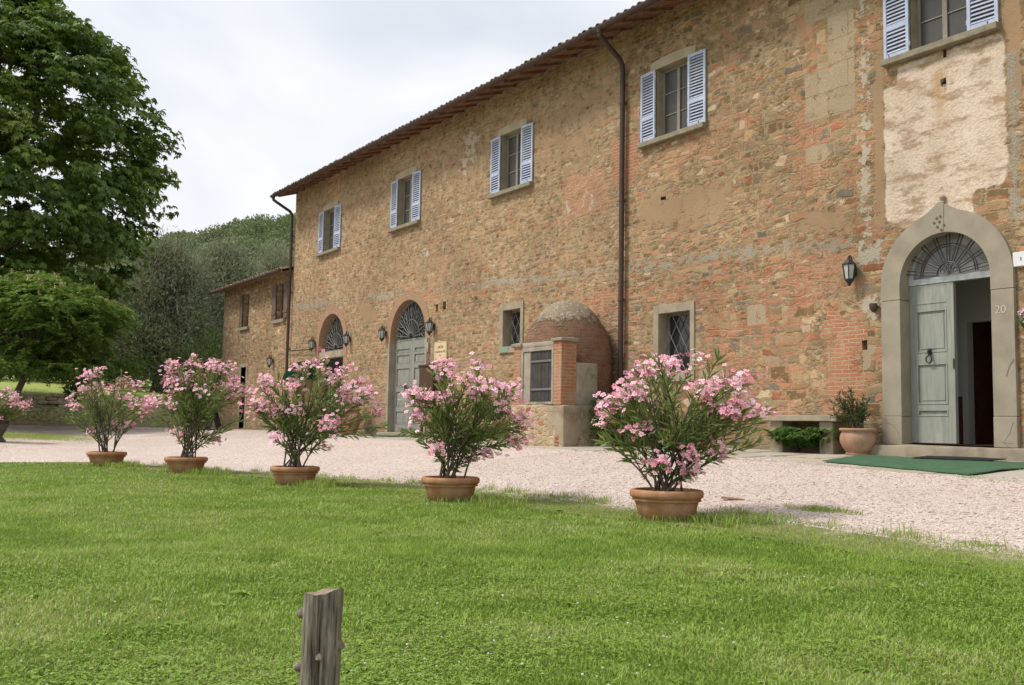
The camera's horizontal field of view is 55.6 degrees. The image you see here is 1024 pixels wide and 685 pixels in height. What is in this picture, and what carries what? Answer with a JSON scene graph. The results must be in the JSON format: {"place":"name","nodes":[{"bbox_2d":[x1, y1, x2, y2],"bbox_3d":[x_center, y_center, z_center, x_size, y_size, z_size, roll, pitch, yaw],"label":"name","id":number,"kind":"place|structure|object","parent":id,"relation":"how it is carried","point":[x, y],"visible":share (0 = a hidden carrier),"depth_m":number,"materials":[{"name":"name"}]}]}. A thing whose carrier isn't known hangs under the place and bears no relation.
{"place":"outdoors","nodes":[
{"label":"outdoors","id":0,"kind":"place"},
{"bbox_2d":[1,230,289,356],"bbox_3d":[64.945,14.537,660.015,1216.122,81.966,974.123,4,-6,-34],"label":"hill","id":1,"kind":"structure","parent":0,"point":[264,238],"depth_m":313.19,"materials":[{"name":"green plant"}]},
{"bbox_2d":[63,212,295,327],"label":"woodland","id":2,"kind":"object","parent":1,"relation":"on","point":[258,224],"visible":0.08,"depth_m":313.13,"materials":[{"name":"green plant"}]},
{"bbox_2d":[205,410,221,429],"bbox_3d":[-11.922,3.074,38.813,0.501,0.812,0.720,4,-6,-34],"label":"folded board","id":3,"kind":"object","parent":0,"point":[216,418],"visible":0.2,"depth_m":38.72,"materials":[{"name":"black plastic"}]},
{"bbox_2d":[0,0,644,258],"label":"sky","id":4,"kind":"structure","parent":0,"point":[262,96],"materials":[{"name":"white"}]},
{"bbox_2d":[0,375,1023,684],"bbox_3d":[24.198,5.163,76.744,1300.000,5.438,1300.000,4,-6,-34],"label":"ground","id":5,"kind":"structure","parent":0,"point":[42,415],"depth_m":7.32,"materials":[{"name":"green plant"}]},
{"bbox_2d":[0,392,80,407],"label":"retaining wall","id":6,"kind":"structure","parent":5,"relation":"on","point":[49,398],"depth_m":43.98,"materials":[{"name":"grey stone"}]},
{"bbox_2d":[62,379,87,400],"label":"garden shrub","id":7,"kind":"object","parent":5,"relation":"on","point":[71,387],"visible":0.56,"depth_m":45.77,"materials":[{"name":"green plant"}]},
{"bbox_2d":[0,266,150,423],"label":"silk tree","id":8,"kind":"object","parent":5,"relation":"on","point":[70,315],"visible":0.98,"depth_m":37.23,"materials":[{"name":"green plant"}]},
{"bbox_2d":[15,262,140,385],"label":"olive tree","id":9,"kind":"object","parent":5,"relation":"on","point":[87,355],"depth_m":69.75,"materials":[{"name":"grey plant"}]},
{"bbox_2d":[0,0,185,339],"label":"chestnut tree","id":10,"kind":"object","parent":5,"relation":"on","point":[48,35],"visible":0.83,"depth_m":46.17,"materials":[{"name":"green plant"}]},
{"bbox_2d":[9,422,214,427],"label":"kerb","id":11,"kind":"structure","parent":5,"relation":"on","point":[64,424],"depth_m":41.39,"materials":[{"name":"stone"}]},
{"bbox_2d":[84,347,152,387],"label":"garden shrub","id":12,"kind":"object","parent":5,"relation":"on","point":[122,381],"depth_m":67.32,"materials":[{"name":"green plant"}]},
{"bbox_2d":[86,219,226,392],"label":"olive tree","id":13,"kind":"object","parent":5,"relation":"on","point":[156,305],"visible":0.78,"depth_m":61.24,"materials":[{"name":"green plant"}]},
{"bbox_2d":[156,346,221,400],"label":"garden shrub","id":14,"kind":"object","parent":5,"relation":"on","point":[185,358],"visible":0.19,"depth_m":52.74,"materials":[{"name":"green plant"}]},
{"bbox_2d":[182,327,222,397],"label":"garden shrub","id":15,"kind":"object","parent":5,"relation":"on","point":[211,353],"visible":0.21,"depth_m":57.60,"materials":[{"name":"green plant"}]},
{"bbox_2d":[175,222,271,391],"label":"olive tree","id":16,"kind":"object","parent":5,"relation":"on","point":[233,267],"visible":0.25,"depth_m":65.70,"materials":[{"name":"green plant"}]},
{"bbox_2d":[209,265,293,430],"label":"stone wing","id":17,"kind":"structure","parent":5,"relation":"on","point":[255,323],"depth_m":39.06,"materials":[{"name":"brown stone"}]},
{"bbox_2d":[237,363,247,428],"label":"doorway","id":18,"kind":"structure","parent":17,"relation":"in","point":[244,366],"depth_m":40.18,"materials":[{"name":"brown wood"}]},
{"bbox_2d":[238,295,248,330],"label":"window","id":19,"kind":"structure","parent":17,"relation":"in","point":[240,328],"depth_m":40.55,"materials":[{"name":"brown wood"}]},
{"bbox_2d":[266,355,273,367],"bbox_3d":[-9.283,0.723,37.218,0.213,0.506,0.276,-1,-5,26],"label":"wall lantern","id":20,"kind":"object","parent":17,"relation":"attached to","point":[270,360],"depth_m":37.16,"materials":[{"name":"black metal"}]},
{"bbox_2d":[271,281,287,323],"bbox_3d":[-8.755,-1.510,37.029,0.310,1.530,1.640,4,-6,-34],"label":"window","id":21,"kind":"structure","parent":17,"relation":"in","point":[284,300],"depth_m":37.29,"materials":[{"name":"brown wood"}]},
{"bbox_2d":[245,224,293,272],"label":"olive tree","id":22,"kind":"object","parent":5,"relation":"on","point":[275,261],"visible":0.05,"depth_m":72.23,"materials":[{"name":"green plant"}]},
{"bbox_2d":[238,346,389,485],"bbox_3d":[-2.693,1.030,13.436,2.004,1.900,1.284,1,-5,5],"label":"potted oleander","id":23,"kind":"object","parent":5,"relation":"on","point":[294,470],"visible":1,"depth_m":13.29,"materials":[{"name":"plant"}]},
{"bbox_2d":[293,588,344,684],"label":"wooden post","id":24,"kind":"object","parent":5,"relation":"on","point":[319,612],"visible":1,"depth_m":2.75,"materials":[{"name":"grey wood"}]},
{"bbox_2d":[7,499,922,684],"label":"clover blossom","id":25,"kind":"object","parent":5,"relation":"on","point":[582,674],"visible":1,"depth_m":4.00,"materials":[{"name":"white plant"}]},
{"bbox_2d":[396,351,535,502],"bbox_3d":[-0.524,0.971,11.149,1.584,1.705,1.218,1,-5,4],"label":"potted oleander","id":26,"kind":"object","parent":5,"relation":"on","point":[446,484],"visible":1,"depth_m":10.95,"materials":[{"name":"plant"}]},
{"bbox_2d":[0,425,1023,577],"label":"gravel drive","id":27,"kind":"structure","parent":5,"relation":"on","point":[239,450],"depth_m":12.62,"materials":[{"name":"beige gravel"}]},
{"bbox_2d":[0,387,32,441],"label":"flowering shrub","id":28,"kind":"object","parent":27,"relation":"on","point":[6,406],"visible":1,"depth_m":30.65,"materials":[{"name":"pink plant"}]},
{"bbox_2d":[61,366,160,466],"bbox_3d":[-7.283,1.343,17.699,1.799,1.826,1.245,1,-5,-4],"label":"potted oleander","id":29,"kind":"object","parent":27,"relation":"on","point":[105,454],"visible":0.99,"depth_m":17.57,"materials":[{"name":"plant"}]},
{"bbox_2d":[151,353,256,472],"bbox_3d":[-5.074,1.148,16.004,1.694,2.016,1.163,1,-5,-5],"label":"potted oleander","id":30,"kind":"object","parent":27,"relation":"on","point":[179,385],"visible":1,"depth_m":15.92,"materials":[{"name":"plant"}]},
{"bbox_2d":[342,450,1023,555],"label":"gravel stones","id":31,"kind":"object","parent":27,"relation":"on","point":[813,497],"visible":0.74,"depth_m":10.18,"materials":[{"name":"beige gravel"}]},
{"bbox_2d":[591,347,780,522],"bbox_3d":[1.601,0.846,9.148,1.806,1.672,1.321,-1,-5,17],"label":"potted oleander","id":32,"kind":"object","parent":27,"relation":"on","point":[666,499],"visible":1,"depth_m":9.04,"materials":[{"name":"plant"}]},
{"bbox_2d":[721,496,744,499],"bbox_3d":[2.315,1.635,10.176,0.240,0.038,0.090,-1,-5,18],"label":"tile shard","id":33,"kind":"object","parent":27,"relation":"on","point":[730,498],"visible":1,"depth_m":10.14,"materials":[{"name":"ceramic"}]},
{"bbox_2d":[270,0,1023,460],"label":"farmhouse","id":34,"kind":"object","parent":5,"relation":"on","point":[736,182],"visible":0.84,"depth_m":18.05,"materials":[{"name":"stone"}]},
{"bbox_2d":[283,361,316,380],"bbox_3d":[-7.541,0.975,34.012,0.802,0.712,1.983,4,-6,-34],"label":"rounded awning","id":35,"kind":"object","parent":34,"relation":"attached to","point":[288,374],"visible":0.52,"depth_m":33.56,"materials":[{"name":"green fabric"}]},
{"bbox_2d":[308,337,315,350],"bbox_3d":[-6.941,0.060,33.686,0.213,0.506,0.276,-1,-5,26],"label":"wall lantern","id":36,"kind":"object","parent":34,"relation":"attached to","point":[311,342],"depth_m":33.63,"materials":[{"name":"black metal"}]},
{"bbox_2d":[315,201,341,256],"bbox_3d":[-6.119,-3.911,33.402,0.545,1.780,1.882,4,-6,-34],"label":"window","id":37,"kind":"structure","parent":34,"relation":"in","point":[329,232],"depth_m":33.64,"materials":[{"name":"paint"}]},
{"bbox_2d":[323,357,342,430],"bbox_3d":[-5.882,1.749,32.685,0.050,2.458,2.052,4,-6,-34],"label":"glazed door","id":38,"kind":"structure","parent":34,"relation":"in","point":[332,362],"depth_m":32.98,"materials":[{"name":"black metal"}]},
{"bbox_2d":[343,331,350,346],"bbox_3d":[-5.329,-0.113,31.322,0.276,0.506,0.213,1,-5,-5],"label":"wall lantern","id":39,"kind":"object","parent":34,"relation":"attached to","point":[346,338],"depth_m":31.28,"materials":[{"name":"black metal"}]},
{"bbox_2d":[378,325,386,341],"bbox_3d":[-3.905,-0.267,29.232,0.213,0.506,0.276,-1,-5,26],"label":"wall lantern","id":40,"kind":"object","parent":34,"relation":"attached to","point":[382,332],"depth_m":29.17,"materials":[{"name":"black metal"}]},
{"bbox_2d":[377,339,425,436],"bbox_3d":[-2.973,1.347,28.096,0.800,2.820,2.450,4,-6,-34],"label":"double door","id":41,"kind":"structure","parent":34,"relation":"in","point":[408,354],"depth_m":28.44,"materials":[{"name":"grey paint"}]},
{"bbox_2d":[387,166,421,232],"bbox_3d":[-3.015,-4.246,28.849,0.545,1.780,1.882,4,-6,-34],"label":"window","id":42,"kind":"structure","parent":34,"relation":"in","point":[404,209],"depth_m":29.06,"materials":[{"name":"paint"}]},
{"bbox_2d":[426,339,429,363],"bbox_3d":[-2.334,0.303,27.026,0.070,0.820,0.080,4,-6,-34],"label":"cable conduit","id":43,"kind":"object","parent":34,"relation":"attached to","point":[428,346],"visible":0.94,"depth_m":27.01,"materials":[{"name":"grey plastic"}]},
{"bbox_2d":[425,317,434,334],"bbox_3d":[-2.265,-0.443,26.827,0.276,0.506,0.213,1,-5,-5],"label":"wall lantern","id":44,"kind":"object","parent":34,"relation":"attached to","point":[430,325],"depth_m":26.78,"materials":[{"name":"black metal"}]},
{"bbox_2d":[434,341,447,362],"bbox_3d":[-1.944,0.253,26.471,0.052,0.560,0.680,4,-6,-34],"label":"wall sign","id":45,"kind":"object","parent":34,"relation":"attached to","point":[441,349],"visible":0.75,"depth_m":26.42,"materials":[{"name":"beige ceramic"}]},
{"bbox_2d":[487,118,533,199],"bbox_3d":[0.122,-4.584,24.247,0.545,1.780,1.882,4,-6,-34],"label":"window","id":46,"kind":"structure","parent":34,"relation":"in","point":[511,163],"depth_m":24.40,"materials":[{"name":"paint"}]},
{"bbox_2d":[499,301,523,353],"bbox_3d":[0.098,-0.356,23.791,0.350,1.232,1.021,4,-6,-34],"label":"grated window","id":47,"kind":"structure","parent":34,"relation":"in","point":[511,321],"depth_m":24.01,"materials":[{"name":"stone"}]},
{"bbox_2d":[637,45,707,149],"bbox_3d":[3.344,-4.931,19.522,0.545,1.780,1.882,4,-6,-34],"label":"window","id":48,"kind":"structure","parent":34,"relation":"in","point":[674,99],"depth_m":19.60,"materials":[{"name":"paint"}]},
{"bbox_2d":[653,301,694,381],"bbox_3d":[3.271,0.008,19.058,0.350,1.532,1.142,4,-6,-34],"label":"grated window","id":49,"kind":"structure","parent":34,"relation":"in","point":[673,324],"depth_m":19.21,"materials":[{"name":"stone"}]},
{"bbox_2d":[842,255,856,285],"bbox_3d":[5.413,-1.151,15.551,0.276,0.506,0.213,1,-5,-5],"label":"wall lantern","id":50,"kind":"object","parent":34,"relation":"attached to","point":[849,266],"depth_m":15.49,"materials":[{"name":"black metal"}]},
{"bbox_2d":[869,303,876,311],"bbox_3d":[5.672,-0.541,15.231,0.147,0.145,0.124,4,-6,-34],"label":"wall spotlight","id":51,"kind":"object","parent":34,"relation":"attached to","point":[872,307],"depth_m":15.18,"materials":[{"name":"brown plastic"}]},
{"bbox_2d":[909,282,958,443],"bbox_3d":[6.315,0.310,14.608,0.144,2.395,0.726,4,-6,-34],"label":"front door","id":52,"kind":"structure","parent":34,"relation":"in","point":[933,322],"depth_m":14.59,"materials":[{"name":"grey paint"}]},
{"bbox_2d":[880,0,1000,67],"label":"window","id":53,"kind":"structure","parent":34,"relation":"in","point":[936,25],"depth_m":14.90,"materials":[{"name":"paint"}]},
{"bbox_2d":[1013,251,1023,266],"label":"house plaque","id":54,"kind":"object","parent":34,"relation":"attached to","point":[1018,259],"visible":1,"depth_m":13.39,"materials":[{"name":"white ceramic"}]},
{"bbox_2d":[1016,308,1023,329],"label":"hanging flower pot","id":55,"kind":"object","parent":34,"relation":"attached to","point":[1020,321],"visible":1,"depth_m":13.09,"materials":[{"name":"ceramic"}]},
{"bbox_2d":[306,433,1023,482],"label":"paving","id":56,"kind":"structure","parent":0,"point":[798,456],"depth_m":14.49,"materials":[{"name":"grey stone"}]},
{"bbox_2d":[336,393,360,434],"bbox_3d":[-4.965,2.174,29.648,0.872,1.283,1.097,4,-6,-34],"label":"tall terracotta pot","id":57,"kind":"object","parent":56,"relation":"on","point":[347,432],"visible":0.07,"depth_m":29.44,"materials":[{"name":"orange ceramic"}]},
{"bbox_2d":[365,435,400,436],"bbox_3d":[-3.651,2.648,27.640,0.658,0.034,2.005,4,-6,-34],"label":"green mat","id":58,"kind":"object","parent":56,"relation":"on","point":[385,435],"visible":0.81,"depth_m":27.46,"materials":[{"name":"carpet"}]},
{"bbox_2d":[418,364,435,436],"bbox_3d":[-2.327,1.591,26.475,0.135,1.980,0.840,4,-6,-34],"label":"menu board","id":59,"kind":"object","parent":56,"relation":"on","point":[425,375],"visible":0.48,"depth_m":26.47,"materials":[{"name":"brown wood"}]},
{"bbox_2d":[477,399,510,440],"bbox_3d":[-0.414,1.822,23.218,0.886,1.084,0.994,4,-6,-34],"label":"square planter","id":60,"kind":"object","parent":56,"relation":"on","point":[499,416],"visible":0.18,"depth_m":22.99,"materials":[{"name":"ceramic"}]},
{"bbox_2d":[511,300,629,446],"bbox_3d":[1.210,0.685,20.408,2.071,3.198,2.244,4,-6,-34],"label":"bread oven","id":61,"kind":"object","parent":56,"relation":"on","point":[563,357],"visible":0.85,"depth_m":19.64,"materials":[{"name":"brick"}]},
{"bbox_2d":[589,389,648,445],"bbox_3d":[2.104,1.523,19.006,1.405,1.428,1.417,4,-6,-34],"label":"wall shrub","id":62,"kind":"object","parent":56,"relation":"on","point":[593,428],"visible":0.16,"depth_m":18.88,"materials":[{"name":"green plant"}]},
{"bbox_2d":[757,426,839,448],"bbox_3d":[4.641,1.529,15.680,0.630,0.363,1.575,4,-6,-34],"label":"fern clump","id":63,"kind":"object","parent":56,"relation":"on","point":[800,437],"visible":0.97,"depth_m":15.62,"materials":[{"name":"green plant"}]},
{"bbox_2d":[762,415,847,453],"bbox_3d":[4.826,1.554,15.870,0.497,0.728,1.502,4,-6,-34],"label":"stone bench","id":64,"kind":"object","parent":56,"relation":"on","point":[833,446],"visible":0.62,"depth_m":15.49,"materials":[{"name":"stone"}]},
{"bbox_2d":[827,387,876,455],"bbox_3d":[5.261,1.206,15.029,0.636,1.070,0.762,2,-5,-6],"label":"potted shrub","id":65,"kind":"object","parent":56,"relation":"on","point":[856,439],"visible":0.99,"depth_m":14.82,"materials":[{"name":"beige ceramic"}]},
{"bbox_2d":[822,455,1023,474],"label":"green carpet","id":66,"kind":"object","parent":56,"relation":"on","point":[968,467],"visible":0.96,"depth_m":12.18,"materials":[{"name":"green carpet"}]},
{"bbox_2d":[911,456,1004,460],"bbox_3d":[6.017,1.573,13.217,0.653,0.034,1.239,4,-6,-34],"label":"doormat","id":67,"kind":"object","parent":66,"relation":"on","point":[958,458],"visible":1,"depth_m":13.06,"materials":[{"name":"green carpet"}]}
]}

